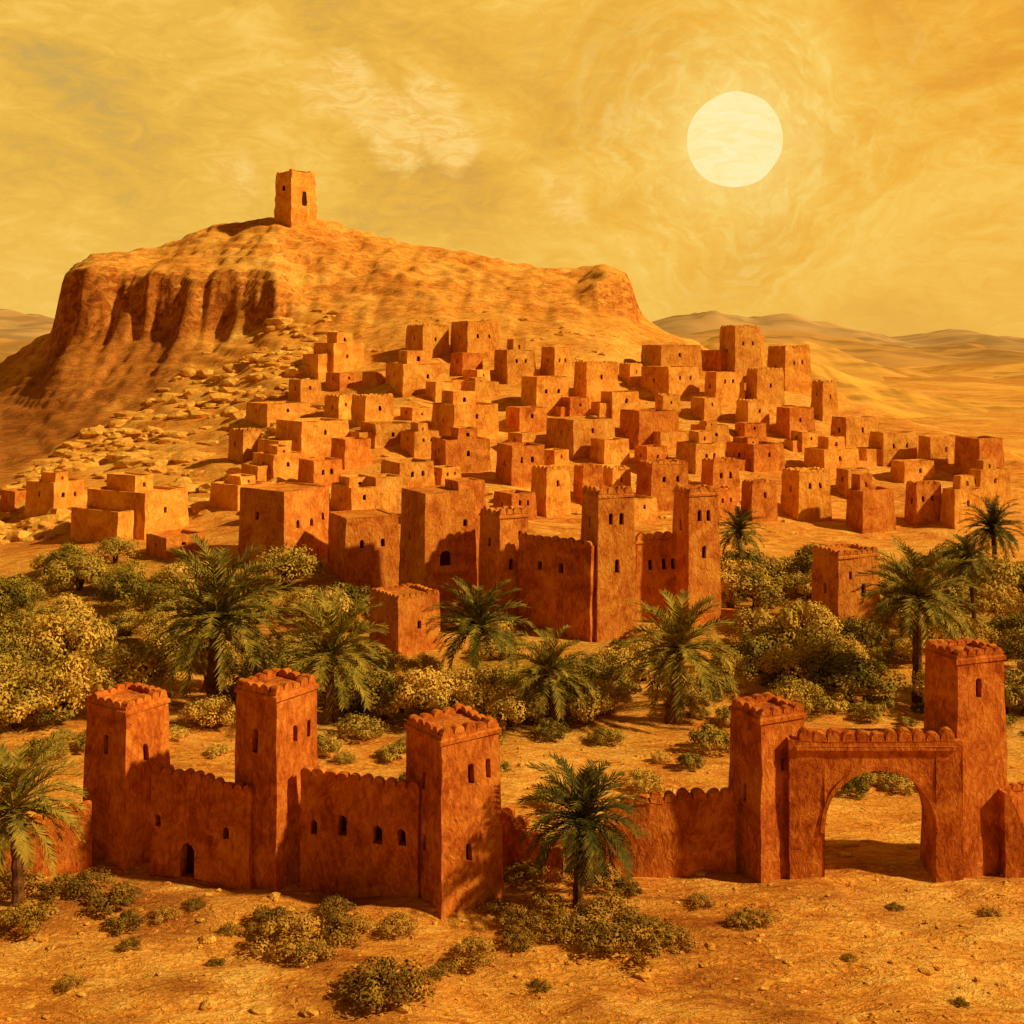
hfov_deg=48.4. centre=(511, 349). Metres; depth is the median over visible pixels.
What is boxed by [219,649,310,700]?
olive tree
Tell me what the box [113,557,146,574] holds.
green bush
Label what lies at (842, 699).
green bush
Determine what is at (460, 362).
adobe house
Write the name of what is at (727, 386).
adobe house
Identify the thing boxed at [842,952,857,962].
desert shrub
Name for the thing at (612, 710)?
green bush
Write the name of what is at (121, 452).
boulders
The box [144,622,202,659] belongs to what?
olive tree
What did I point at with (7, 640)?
olive tree
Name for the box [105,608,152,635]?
olive tree
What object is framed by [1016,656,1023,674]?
olive tree
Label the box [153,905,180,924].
desert shrub
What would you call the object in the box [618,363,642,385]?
adobe house
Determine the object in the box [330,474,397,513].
adobe house
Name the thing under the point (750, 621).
olive tree
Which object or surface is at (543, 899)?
desert shrub
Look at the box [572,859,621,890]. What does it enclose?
desert shrub
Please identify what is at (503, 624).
green bush
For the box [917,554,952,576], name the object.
olive tree
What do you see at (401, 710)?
olive tree
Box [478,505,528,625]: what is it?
adobe kasbah tower
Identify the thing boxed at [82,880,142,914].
desert shrub
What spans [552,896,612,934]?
desert shrub
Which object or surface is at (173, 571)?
olive tree
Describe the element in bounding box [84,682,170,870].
adobe watchtower
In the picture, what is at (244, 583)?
olive tree
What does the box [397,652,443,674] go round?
olive tree
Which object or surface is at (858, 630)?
olive tree
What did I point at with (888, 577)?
olive tree
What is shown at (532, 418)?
adobe house
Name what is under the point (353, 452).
adobe house
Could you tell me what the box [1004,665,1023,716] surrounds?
olive tree
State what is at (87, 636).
olive tree
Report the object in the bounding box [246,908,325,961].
desert shrub
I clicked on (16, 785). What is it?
date palm
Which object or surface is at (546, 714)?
green bush
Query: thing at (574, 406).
adobe house
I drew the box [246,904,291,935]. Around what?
desert shrub
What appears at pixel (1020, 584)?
olive tree
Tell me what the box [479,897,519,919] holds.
desert shrub
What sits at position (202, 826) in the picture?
adobe curtain wall
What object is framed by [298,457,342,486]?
adobe house
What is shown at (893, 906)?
desert shrub
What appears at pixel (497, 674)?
olive tree
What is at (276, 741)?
adobe watchtower
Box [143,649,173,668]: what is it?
olive tree
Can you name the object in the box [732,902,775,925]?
desert shrub
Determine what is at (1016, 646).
olive tree
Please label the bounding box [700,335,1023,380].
distant hills
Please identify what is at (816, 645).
olive tree
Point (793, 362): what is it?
adobe watchtower
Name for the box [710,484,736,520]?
adobe house
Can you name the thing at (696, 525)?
adobe kasbah tower
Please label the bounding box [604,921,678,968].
desert shrub
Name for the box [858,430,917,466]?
adobe house
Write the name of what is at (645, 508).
adobe house
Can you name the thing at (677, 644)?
date palm
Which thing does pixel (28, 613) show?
green bush
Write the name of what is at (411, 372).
adobe house
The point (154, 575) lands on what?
green bush
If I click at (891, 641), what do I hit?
green bush
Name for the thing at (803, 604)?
olive tree
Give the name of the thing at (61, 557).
olive tree
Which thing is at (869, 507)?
adobe house
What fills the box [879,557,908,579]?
olive tree
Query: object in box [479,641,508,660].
green bush
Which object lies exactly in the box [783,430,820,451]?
adobe house
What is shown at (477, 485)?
adobe kasbah tower
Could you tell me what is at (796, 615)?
olive tree
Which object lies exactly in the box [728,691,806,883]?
adobe gate tower
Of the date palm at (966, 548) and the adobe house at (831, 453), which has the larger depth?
the adobe house at (831, 453)
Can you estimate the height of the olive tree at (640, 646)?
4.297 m
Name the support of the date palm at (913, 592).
on the desert terrain
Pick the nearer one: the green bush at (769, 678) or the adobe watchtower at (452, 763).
the adobe watchtower at (452, 763)
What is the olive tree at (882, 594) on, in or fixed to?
on the desert terrain
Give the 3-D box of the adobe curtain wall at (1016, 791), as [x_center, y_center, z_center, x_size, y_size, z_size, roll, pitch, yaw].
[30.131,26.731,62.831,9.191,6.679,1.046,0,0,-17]
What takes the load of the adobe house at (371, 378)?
on the desert terrain
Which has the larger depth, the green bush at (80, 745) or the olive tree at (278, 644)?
the olive tree at (278, 644)
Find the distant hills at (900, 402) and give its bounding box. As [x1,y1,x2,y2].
[766,358,1023,418]
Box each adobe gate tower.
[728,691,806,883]
[918,637,1008,876]
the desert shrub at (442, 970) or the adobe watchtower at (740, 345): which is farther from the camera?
the adobe watchtower at (740, 345)
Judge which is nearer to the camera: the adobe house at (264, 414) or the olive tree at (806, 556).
the olive tree at (806, 556)
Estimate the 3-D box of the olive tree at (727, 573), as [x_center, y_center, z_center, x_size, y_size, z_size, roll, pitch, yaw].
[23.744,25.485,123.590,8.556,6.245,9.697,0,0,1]
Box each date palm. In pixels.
[0,730,88,906]
[127,533,307,700]
[266,586,390,724]
[422,577,534,675]
[503,624,601,728]
[510,752,648,909]
[612,589,740,723]
[718,506,768,565]
[850,533,986,703]
[936,534,1003,621]
[957,494,1023,559]
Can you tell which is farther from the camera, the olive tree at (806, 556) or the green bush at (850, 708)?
the olive tree at (806, 556)
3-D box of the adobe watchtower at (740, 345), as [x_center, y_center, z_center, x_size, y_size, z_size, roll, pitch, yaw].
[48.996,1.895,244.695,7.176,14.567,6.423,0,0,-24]
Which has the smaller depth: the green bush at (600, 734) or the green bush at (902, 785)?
the green bush at (902, 785)
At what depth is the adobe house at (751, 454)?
183.03 m
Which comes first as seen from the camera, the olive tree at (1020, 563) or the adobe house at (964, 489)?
the olive tree at (1020, 563)
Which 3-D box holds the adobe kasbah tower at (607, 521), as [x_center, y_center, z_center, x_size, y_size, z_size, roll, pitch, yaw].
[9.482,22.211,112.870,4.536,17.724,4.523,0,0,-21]
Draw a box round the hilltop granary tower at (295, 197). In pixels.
[274,169,316,228]
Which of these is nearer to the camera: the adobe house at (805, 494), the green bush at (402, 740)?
the green bush at (402, 740)
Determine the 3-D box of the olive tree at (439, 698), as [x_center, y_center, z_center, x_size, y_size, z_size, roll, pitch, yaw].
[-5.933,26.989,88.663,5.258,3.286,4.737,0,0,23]
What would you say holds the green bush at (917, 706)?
on the desert terrain
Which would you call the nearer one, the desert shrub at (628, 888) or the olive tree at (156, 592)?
the desert shrub at (628, 888)
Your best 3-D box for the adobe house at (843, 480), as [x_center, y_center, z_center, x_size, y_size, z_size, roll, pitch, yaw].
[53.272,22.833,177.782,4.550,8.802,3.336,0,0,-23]
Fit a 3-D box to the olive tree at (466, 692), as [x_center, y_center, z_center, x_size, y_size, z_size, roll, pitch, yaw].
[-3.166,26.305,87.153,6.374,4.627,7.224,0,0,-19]
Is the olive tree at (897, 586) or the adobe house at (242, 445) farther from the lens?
the adobe house at (242, 445)
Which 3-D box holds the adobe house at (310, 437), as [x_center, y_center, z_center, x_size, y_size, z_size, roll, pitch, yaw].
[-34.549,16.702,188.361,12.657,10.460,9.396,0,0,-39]
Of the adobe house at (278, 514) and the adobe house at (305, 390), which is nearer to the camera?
the adobe house at (278, 514)
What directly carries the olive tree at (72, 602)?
on the desert terrain
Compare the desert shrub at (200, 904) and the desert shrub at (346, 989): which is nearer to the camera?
the desert shrub at (346, 989)
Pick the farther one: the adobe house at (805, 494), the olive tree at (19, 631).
the adobe house at (805, 494)
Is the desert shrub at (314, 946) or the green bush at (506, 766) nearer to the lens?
the desert shrub at (314, 946)
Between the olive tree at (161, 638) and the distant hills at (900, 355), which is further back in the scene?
the distant hills at (900, 355)
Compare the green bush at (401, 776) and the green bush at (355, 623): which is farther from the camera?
the green bush at (355, 623)
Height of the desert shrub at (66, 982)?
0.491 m
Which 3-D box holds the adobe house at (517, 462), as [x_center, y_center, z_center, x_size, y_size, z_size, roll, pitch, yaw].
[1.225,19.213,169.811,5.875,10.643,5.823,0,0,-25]
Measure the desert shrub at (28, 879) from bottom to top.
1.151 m
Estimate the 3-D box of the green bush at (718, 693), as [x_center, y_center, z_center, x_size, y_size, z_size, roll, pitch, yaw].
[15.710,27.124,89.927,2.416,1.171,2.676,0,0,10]
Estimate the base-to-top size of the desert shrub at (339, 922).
1.081 m
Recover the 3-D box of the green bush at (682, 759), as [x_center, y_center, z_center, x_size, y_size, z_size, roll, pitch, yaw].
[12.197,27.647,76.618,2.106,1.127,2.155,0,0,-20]
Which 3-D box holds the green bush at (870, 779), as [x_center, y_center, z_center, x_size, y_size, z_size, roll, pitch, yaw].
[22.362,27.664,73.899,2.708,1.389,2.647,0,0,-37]
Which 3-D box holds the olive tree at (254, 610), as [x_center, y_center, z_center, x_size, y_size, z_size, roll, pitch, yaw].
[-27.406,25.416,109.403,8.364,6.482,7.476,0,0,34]
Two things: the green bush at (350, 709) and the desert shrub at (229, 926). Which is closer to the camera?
the desert shrub at (229, 926)
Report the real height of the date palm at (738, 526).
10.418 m
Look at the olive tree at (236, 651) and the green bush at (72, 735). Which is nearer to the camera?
the green bush at (72, 735)
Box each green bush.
[0,717,9,730]
[6,608,38,620]
[20,702,73,726]
[23,735,72,759]
[36,575,61,584]
[50,727,77,740]
[74,730,85,751]
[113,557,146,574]
[150,572,158,579]
[170,724,189,739]
[200,706,234,725]
[206,744,230,758]
[218,682,236,703]
[318,731,343,753]
[333,686,360,705]
[333,750,355,763]
[335,711,389,739]
[338,690,380,717]
[348,618,362,627]
[354,620,369,630]
[375,742,405,762]
[396,735,405,744]
[396,771,404,780]
[440,608,471,628]
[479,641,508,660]
[481,634,529,654]
[485,610,519,633]
[487,715,506,727]
[499,733,505,744]
[500,760,510,772]
[502,702,548,723]
[530,781,568,809]
[532,717,567,740]
[576,767,608,785]
[587,725,625,743]
[594,708,615,713]
[608,639,625,647]
[613,678,641,699]
[624,767,663,794]
[631,623,663,639]
[651,750,672,762]
[675,752,708,768]
[681,652,709,671]
[688,722,729,753]
[691,707,711,719]
[696,685,725,701]
[713,705,730,724]
[752,599,781,609]
[758,670,788,686]
[805,695,829,714]
[811,686,854,714]
[840,704,859,711]
[840,776,869,799]
[851,700,886,722]
[851,772,876,786]
[858,691,895,709]
[862,645,895,663]
[864,770,889,787]
[874,770,907,780]
[880,775,914,795]
[887,634,923,659]
[896,715,917,726]
[910,702,923,713]
[1007,713,1017,726]
[1013,699,1023,710]
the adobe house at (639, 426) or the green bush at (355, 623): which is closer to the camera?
the green bush at (355, 623)
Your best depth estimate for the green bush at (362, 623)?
112.56 m
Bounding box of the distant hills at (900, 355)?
[0,329,1023,365]
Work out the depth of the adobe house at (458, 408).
190.94 m
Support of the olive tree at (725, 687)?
on the desert terrain
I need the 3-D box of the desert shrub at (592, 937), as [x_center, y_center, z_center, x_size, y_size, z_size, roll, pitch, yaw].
[4.026,27.282,53.127,2.488,1.031,2.651,0,0,13]
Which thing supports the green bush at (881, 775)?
on the desert terrain
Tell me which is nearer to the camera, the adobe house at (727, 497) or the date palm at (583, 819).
the date palm at (583, 819)
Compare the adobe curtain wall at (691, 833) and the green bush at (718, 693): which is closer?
the adobe curtain wall at (691, 833)
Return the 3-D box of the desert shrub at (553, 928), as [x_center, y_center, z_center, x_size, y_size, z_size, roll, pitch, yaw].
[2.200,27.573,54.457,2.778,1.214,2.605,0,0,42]
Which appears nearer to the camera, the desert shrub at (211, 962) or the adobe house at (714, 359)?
the desert shrub at (211, 962)
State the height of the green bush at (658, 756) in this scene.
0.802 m
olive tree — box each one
[0,576,37,618]
[0,612,29,644]
[0,630,42,673]
[0,646,50,683]
[0,669,63,728]
[1,573,49,609]
[4,611,81,664]
[9,650,122,721]
[16,606,119,670]
[29,552,52,575]
[32,592,96,623]
[38,551,112,590]
[42,541,88,564]
[43,551,77,569]
[67,553,98,568]
[79,677,132,706]
[84,639,127,662]
[85,567,115,590]
[89,535,140,562]
[91,570,154,612]
[93,642,177,685]
[97,565,144,591]
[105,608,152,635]
[131,608,176,644]
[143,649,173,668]
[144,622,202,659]
[148,581,199,614]
[151,561,209,593]
[155,558,206,583]
[171,634,243,692]
[177,693,235,728]
[189,586,270,640]
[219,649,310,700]
[225,640,246,669]
[229,572,253,592]
[233,633,270,665]
[245,595,275,611]
[246,600,278,623]
[248,542,323,589]
[252,642,316,667]
[266,631,321,661]
[268,630,308,649]
[272,584,326,617]
[303,587,362,632]
[313,580,370,622]
[317,678,340,706]
[334,663,382,692]
[349,669,416,719]
[355,646,406,678]
[386,665,463,713]
[386,678,417,712]
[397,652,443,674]
[414,674,462,710]
[436,662,510,710]
[450,696,475,707]
[475,664,529,711]
[475,682,548,726]
[523,657,590,688]
[528,677,587,713]
[557,652,584,667]
[562,680,615,724]
[571,652,631,687]
[581,677,633,706]
[593,645,650,678]
[615,636,668,681]
[662,666,699,690]
[665,684,711,716]
[696,648,760,690]
[696,671,737,693]
[719,630,797,673]
[720,546,776,579]
[720,555,769,608]
[721,605,785,641]
[722,567,787,610]
[747,556,807,579]
[755,643,815,683]
[764,598,844,649]
[767,674,834,714]
[770,595,840,636]
[778,554,807,574]
[782,565,811,600]
[785,626,861,670]
[789,542,826,573]
[793,661,841,689]
[806,652,906,703]
[825,631,862,645]
[827,635,868,664]
[833,614,890,650]
[841,650,879,671]
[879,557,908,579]
[879,570,901,593]
[879,575,899,597]
[880,593,905,616]
[889,578,951,606]
[890,598,967,640]
[893,632,938,658]
[908,662,1007,696]
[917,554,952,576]
[924,543,991,581]
[928,575,975,608]
[940,551,1023,610]
[952,616,1002,644]
[959,580,1023,620]
[986,611,1023,641]
[997,626,1023,663]
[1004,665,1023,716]
[1006,566,1023,599]
[1012,561,1023,569]
[1013,563,1023,602]
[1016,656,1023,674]
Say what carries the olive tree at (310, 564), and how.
on the desert terrain
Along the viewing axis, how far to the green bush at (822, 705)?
86.83 m
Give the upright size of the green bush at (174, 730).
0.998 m
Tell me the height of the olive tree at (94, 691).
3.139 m
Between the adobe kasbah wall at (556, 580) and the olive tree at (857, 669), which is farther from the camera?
the adobe kasbah wall at (556, 580)
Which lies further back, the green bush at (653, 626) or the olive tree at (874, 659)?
the green bush at (653, 626)
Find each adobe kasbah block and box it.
[399,485,476,616]
[635,531,676,622]
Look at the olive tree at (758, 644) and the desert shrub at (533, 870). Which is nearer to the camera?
the desert shrub at (533, 870)
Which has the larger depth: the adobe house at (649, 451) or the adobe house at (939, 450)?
the adobe house at (939, 450)
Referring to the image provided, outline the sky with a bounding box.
[0,0,1023,337]
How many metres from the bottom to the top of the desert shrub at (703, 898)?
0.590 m
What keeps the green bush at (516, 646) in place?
on the desert terrain
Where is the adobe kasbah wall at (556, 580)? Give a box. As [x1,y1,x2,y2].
[518,532,595,641]
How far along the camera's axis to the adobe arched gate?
59.90 m
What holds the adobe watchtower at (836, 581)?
on the desert terrain
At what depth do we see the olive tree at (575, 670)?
89.93 m
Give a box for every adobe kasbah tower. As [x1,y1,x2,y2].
[445,477,485,585]
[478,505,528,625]
[580,484,637,641]
[673,484,721,625]
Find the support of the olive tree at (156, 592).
on the desert terrain
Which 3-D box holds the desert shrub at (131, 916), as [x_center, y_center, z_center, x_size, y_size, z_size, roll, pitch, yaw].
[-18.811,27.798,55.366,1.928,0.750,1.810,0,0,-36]
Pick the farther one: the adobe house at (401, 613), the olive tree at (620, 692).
the adobe house at (401, 613)
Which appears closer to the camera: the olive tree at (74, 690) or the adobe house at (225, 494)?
the olive tree at (74, 690)
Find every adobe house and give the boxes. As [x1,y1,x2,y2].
[0,488,25,511]
[24,470,88,518]
[70,472,188,542]
[145,528,203,558]
[210,474,271,510]
[227,427,260,462]
[238,481,329,565]
[241,445,304,480]
[245,401,309,426]
[258,417,348,457]
[288,379,321,402]
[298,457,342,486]
[302,332,364,379]
[324,394,351,419]
[325,373,357,390]
[327,508,399,588]
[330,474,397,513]
[331,436,371,469]
[349,421,410,448]
[351,393,393,425]
[362,371,385,386]
[363,473,403,512]
[370,583,440,657]
[380,457,434,487]
[385,350,463,396]
[400,406,431,420]
[400,422,438,457]
[425,381,454,401]
[430,427,490,472]
[431,390,498,438]
[434,465,460,484]
[450,353,482,375]
[460,378,506,398]
[462,369,489,380]
[493,489,536,519]
[494,339,536,383]
[496,442,543,486]
[506,405,546,432]
[508,432,535,442]
[531,464,570,516]
[540,347,572,376]
[544,448,568,465]
[546,416,614,459]
[554,397,589,416]
[573,462,603,504]
[590,437,629,463]
[591,391,638,418]
[603,465,630,486]
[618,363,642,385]
[619,409,678,447]
[634,444,667,461]
[634,494,656,524]
[636,458,688,512]
[640,366,699,398]
[641,345,701,376]
[653,430,688,448]
[654,393,680,414]
[676,430,724,473]
[690,397,721,420]
[691,420,729,447]
[701,457,739,502]
[702,350,725,371]
[705,371,744,402]
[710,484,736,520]
[725,437,783,472]
[735,399,769,430]
[735,422,766,440]
[740,478,777,521]
[746,367,784,404]
[776,406,814,438]
[780,467,831,519]
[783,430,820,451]
[804,435,868,478]
[831,416,878,447]
[835,467,868,497]
[846,473,895,533]
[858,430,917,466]
[890,459,933,482]
[904,480,941,526]
[918,435,960,465]
[940,474,984,528]
[968,459,1011,505]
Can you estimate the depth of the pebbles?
52.61 m
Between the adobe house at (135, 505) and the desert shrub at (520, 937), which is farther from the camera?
the adobe house at (135, 505)
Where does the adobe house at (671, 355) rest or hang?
on the desert terrain
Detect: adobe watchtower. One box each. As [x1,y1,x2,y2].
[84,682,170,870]
[234,668,318,891]
[403,703,503,918]
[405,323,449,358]
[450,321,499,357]
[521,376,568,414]
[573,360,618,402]
[719,325,761,371]
[760,336,765,367]
[767,345,811,393]
[810,380,837,421]
[811,544,880,639]
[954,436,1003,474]
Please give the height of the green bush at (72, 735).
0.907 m
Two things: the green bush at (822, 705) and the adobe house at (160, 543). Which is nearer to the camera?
the green bush at (822, 705)
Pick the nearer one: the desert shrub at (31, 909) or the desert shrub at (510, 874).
the desert shrub at (31, 909)
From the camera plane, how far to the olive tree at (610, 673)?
91.34 m
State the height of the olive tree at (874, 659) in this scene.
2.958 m
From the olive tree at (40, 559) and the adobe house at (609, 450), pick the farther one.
the adobe house at (609, 450)
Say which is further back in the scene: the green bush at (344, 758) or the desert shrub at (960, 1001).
the green bush at (344, 758)
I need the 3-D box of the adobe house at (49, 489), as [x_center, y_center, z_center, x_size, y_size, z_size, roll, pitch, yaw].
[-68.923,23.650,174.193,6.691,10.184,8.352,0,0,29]
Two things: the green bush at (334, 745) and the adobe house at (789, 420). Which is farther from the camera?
the adobe house at (789, 420)
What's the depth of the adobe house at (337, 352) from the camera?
239.07 m
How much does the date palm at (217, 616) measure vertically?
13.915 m
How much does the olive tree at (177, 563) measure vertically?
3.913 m
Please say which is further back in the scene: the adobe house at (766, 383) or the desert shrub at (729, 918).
the adobe house at (766, 383)
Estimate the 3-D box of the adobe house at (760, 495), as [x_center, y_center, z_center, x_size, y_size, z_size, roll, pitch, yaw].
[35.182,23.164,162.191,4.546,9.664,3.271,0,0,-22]
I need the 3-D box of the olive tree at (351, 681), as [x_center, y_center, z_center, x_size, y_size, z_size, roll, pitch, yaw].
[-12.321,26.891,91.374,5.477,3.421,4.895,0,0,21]
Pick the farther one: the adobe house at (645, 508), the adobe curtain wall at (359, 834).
the adobe house at (645, 508)
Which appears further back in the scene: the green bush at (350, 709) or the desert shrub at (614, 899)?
the green bush at (350, 709)
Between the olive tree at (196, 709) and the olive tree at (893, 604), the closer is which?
the olive tree at (196, 709)
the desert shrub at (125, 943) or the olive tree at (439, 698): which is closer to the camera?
the desert shrub at (125, 943)
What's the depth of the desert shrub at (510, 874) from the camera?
59.59 m
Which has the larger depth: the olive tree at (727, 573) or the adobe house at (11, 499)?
the adobe house at (11, 499)
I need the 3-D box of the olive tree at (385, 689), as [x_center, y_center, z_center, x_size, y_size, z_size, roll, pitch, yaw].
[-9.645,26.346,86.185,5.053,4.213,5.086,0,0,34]
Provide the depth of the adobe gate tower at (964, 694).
60.85 m
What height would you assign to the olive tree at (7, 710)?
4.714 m
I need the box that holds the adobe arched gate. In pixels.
[787,726,963,882]
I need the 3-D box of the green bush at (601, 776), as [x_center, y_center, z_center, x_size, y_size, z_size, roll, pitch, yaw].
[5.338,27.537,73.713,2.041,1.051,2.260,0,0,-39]
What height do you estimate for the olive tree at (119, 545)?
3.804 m
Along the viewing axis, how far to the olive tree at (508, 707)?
83.39 m
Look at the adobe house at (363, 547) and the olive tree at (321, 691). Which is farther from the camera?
the adobe house at (363, 547)
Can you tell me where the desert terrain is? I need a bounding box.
[0,217,1023,1023]
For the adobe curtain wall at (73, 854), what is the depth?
61.09 m
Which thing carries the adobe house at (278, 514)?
on the desert terrain
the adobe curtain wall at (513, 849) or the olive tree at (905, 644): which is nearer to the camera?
the adobe curtain wall at (513, 849)
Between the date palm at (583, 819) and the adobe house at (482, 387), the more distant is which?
the adobe house at (482, 387)
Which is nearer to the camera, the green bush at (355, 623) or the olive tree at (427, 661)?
the olive tree at (427, 661)
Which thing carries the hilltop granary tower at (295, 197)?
on the desert terrain
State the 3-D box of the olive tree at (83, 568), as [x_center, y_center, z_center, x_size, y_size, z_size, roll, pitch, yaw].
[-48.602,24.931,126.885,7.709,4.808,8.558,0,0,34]
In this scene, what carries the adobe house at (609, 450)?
on the desert terrain
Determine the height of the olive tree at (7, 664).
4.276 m
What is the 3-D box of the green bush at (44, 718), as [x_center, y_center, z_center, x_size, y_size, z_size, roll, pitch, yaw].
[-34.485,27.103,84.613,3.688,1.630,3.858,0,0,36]
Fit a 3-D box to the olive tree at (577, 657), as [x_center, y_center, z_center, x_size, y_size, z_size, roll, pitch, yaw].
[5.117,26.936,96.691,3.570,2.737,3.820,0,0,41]
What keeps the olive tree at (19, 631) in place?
on the desert terrain
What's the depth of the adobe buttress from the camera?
60.35 m
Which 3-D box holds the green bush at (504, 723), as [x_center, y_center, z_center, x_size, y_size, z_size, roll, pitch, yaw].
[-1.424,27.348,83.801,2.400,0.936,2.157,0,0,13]
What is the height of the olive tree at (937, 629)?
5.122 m
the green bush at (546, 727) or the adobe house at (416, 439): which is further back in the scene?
the adobe house at (416, 439)
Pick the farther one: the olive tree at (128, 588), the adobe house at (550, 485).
the adobe house at (550, 485)
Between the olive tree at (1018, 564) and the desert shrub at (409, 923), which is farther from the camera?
the olive tree at (1018, 564)
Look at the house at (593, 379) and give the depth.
215.54 m
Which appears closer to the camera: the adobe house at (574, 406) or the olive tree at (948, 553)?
the olive tree at (948, 553)
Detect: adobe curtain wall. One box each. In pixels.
[0,799,91,882]
[149,763,254,888]
[299,764,419,898]
[502,803,563,884]
[604,787,736,877]
[1009,781,1023,823]
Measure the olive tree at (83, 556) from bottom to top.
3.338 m
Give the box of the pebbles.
[0,736,1023,1023]
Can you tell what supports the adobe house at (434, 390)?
on the desert terrain
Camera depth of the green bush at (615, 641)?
106.95 m
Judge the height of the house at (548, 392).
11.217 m
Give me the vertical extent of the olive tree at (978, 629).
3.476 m
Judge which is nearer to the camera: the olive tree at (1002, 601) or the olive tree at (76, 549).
the olive tree at (1002, 601)
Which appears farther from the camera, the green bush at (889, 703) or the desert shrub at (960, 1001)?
the green bush at (889, 703)
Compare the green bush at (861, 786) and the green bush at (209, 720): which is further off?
the green bush at (209, 720)
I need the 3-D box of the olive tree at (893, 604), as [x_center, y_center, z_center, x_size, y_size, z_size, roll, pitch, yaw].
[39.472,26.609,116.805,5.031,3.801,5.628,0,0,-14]
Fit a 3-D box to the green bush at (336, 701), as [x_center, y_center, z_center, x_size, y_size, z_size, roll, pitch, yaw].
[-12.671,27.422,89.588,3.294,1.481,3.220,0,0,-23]
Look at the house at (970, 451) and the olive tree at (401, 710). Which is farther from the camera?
the house at (970, 451)
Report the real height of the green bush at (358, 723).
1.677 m
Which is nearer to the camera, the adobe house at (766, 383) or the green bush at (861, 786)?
the green bush at (861, 786)
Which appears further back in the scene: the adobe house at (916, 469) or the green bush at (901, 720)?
the adobe house at (916, 469)
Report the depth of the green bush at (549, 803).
69.47 m
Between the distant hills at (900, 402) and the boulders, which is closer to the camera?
the boulders
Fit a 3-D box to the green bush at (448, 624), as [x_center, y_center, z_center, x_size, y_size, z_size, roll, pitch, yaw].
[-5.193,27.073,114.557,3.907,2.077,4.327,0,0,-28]
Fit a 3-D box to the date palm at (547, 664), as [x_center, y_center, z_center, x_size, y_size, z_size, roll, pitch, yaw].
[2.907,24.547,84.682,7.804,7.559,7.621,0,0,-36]
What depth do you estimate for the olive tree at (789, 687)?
85.92 m
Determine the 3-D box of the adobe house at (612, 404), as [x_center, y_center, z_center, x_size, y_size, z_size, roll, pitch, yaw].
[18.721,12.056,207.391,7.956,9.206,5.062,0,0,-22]
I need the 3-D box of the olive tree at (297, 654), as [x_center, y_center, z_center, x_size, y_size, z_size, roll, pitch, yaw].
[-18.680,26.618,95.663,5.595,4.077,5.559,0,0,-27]
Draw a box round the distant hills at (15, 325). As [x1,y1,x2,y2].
[0,309,1023,351]
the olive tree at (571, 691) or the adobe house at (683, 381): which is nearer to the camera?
the olive tree at (571, 691)
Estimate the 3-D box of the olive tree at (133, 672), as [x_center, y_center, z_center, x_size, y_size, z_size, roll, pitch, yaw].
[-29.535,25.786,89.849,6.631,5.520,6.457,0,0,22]
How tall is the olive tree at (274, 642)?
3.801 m
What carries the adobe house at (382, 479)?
on the desert terrain
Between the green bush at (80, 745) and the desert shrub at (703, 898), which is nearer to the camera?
the desert shrub at (703, 898)
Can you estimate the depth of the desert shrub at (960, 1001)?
49.00 m
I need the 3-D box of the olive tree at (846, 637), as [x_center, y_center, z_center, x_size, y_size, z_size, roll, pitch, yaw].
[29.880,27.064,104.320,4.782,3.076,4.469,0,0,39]
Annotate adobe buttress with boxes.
[999,788,1023,877]
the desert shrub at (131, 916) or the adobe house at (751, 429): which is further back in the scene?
the adobe house at (751, 429)
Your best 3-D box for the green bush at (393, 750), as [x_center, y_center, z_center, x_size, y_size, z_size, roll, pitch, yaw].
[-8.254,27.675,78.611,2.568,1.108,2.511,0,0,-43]
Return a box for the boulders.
[0,308,799,544]
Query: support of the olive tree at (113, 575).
on the desert terrain
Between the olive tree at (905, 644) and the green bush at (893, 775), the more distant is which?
the olive tree at (905, 644)
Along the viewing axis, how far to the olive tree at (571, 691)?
86.41 m
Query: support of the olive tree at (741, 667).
on the desert terrain
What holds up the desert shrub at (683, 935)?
on the desert terrain
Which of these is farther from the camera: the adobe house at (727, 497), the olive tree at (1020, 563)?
the adobe house at (727, 497)
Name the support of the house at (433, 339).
on the desert terrain
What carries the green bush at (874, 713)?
on the desert terrain
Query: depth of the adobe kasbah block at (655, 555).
116.88 m
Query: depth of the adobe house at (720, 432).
192.09 m
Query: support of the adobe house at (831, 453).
on the desert terrain
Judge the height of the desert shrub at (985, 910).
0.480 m
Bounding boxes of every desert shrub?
[0,868,46,902]
[0,896,62,936]
[34,871,84,902]
[55,972,86,991]
[67,867,116,899]
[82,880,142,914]
[104,909,146,935]
[115,934,144,951]
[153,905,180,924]
[183,897,205,912]
[204,956,225,966]
[219,921,243,936]
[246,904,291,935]
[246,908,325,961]
[285,937,337,967]
[316,894,356,916]
[320,910,376,949]
[334,967,391,1009]
[352,952,436,1015]
[378,911,420,937]
[423,961,456,980]
[447,933,499,970]
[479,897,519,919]
[497,905,542,937]
[501,924,542,952]
[503,859,545,887]
[518,854,568,881]
[521,888,569,917]
[529,978,552,993]
[531,911,583,945]
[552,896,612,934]
[571,916,626,956]
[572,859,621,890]
[583,890,639,922]
[593,905,649,941]
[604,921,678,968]
[605,876,644,897]
[634,914,675,939]
[664,924,700,953]
[685,892,716,907]
[725,912,754,931]
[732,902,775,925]
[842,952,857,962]
[885,901,905,911]
[949,996,970,1008]
[977,904,1002,916]

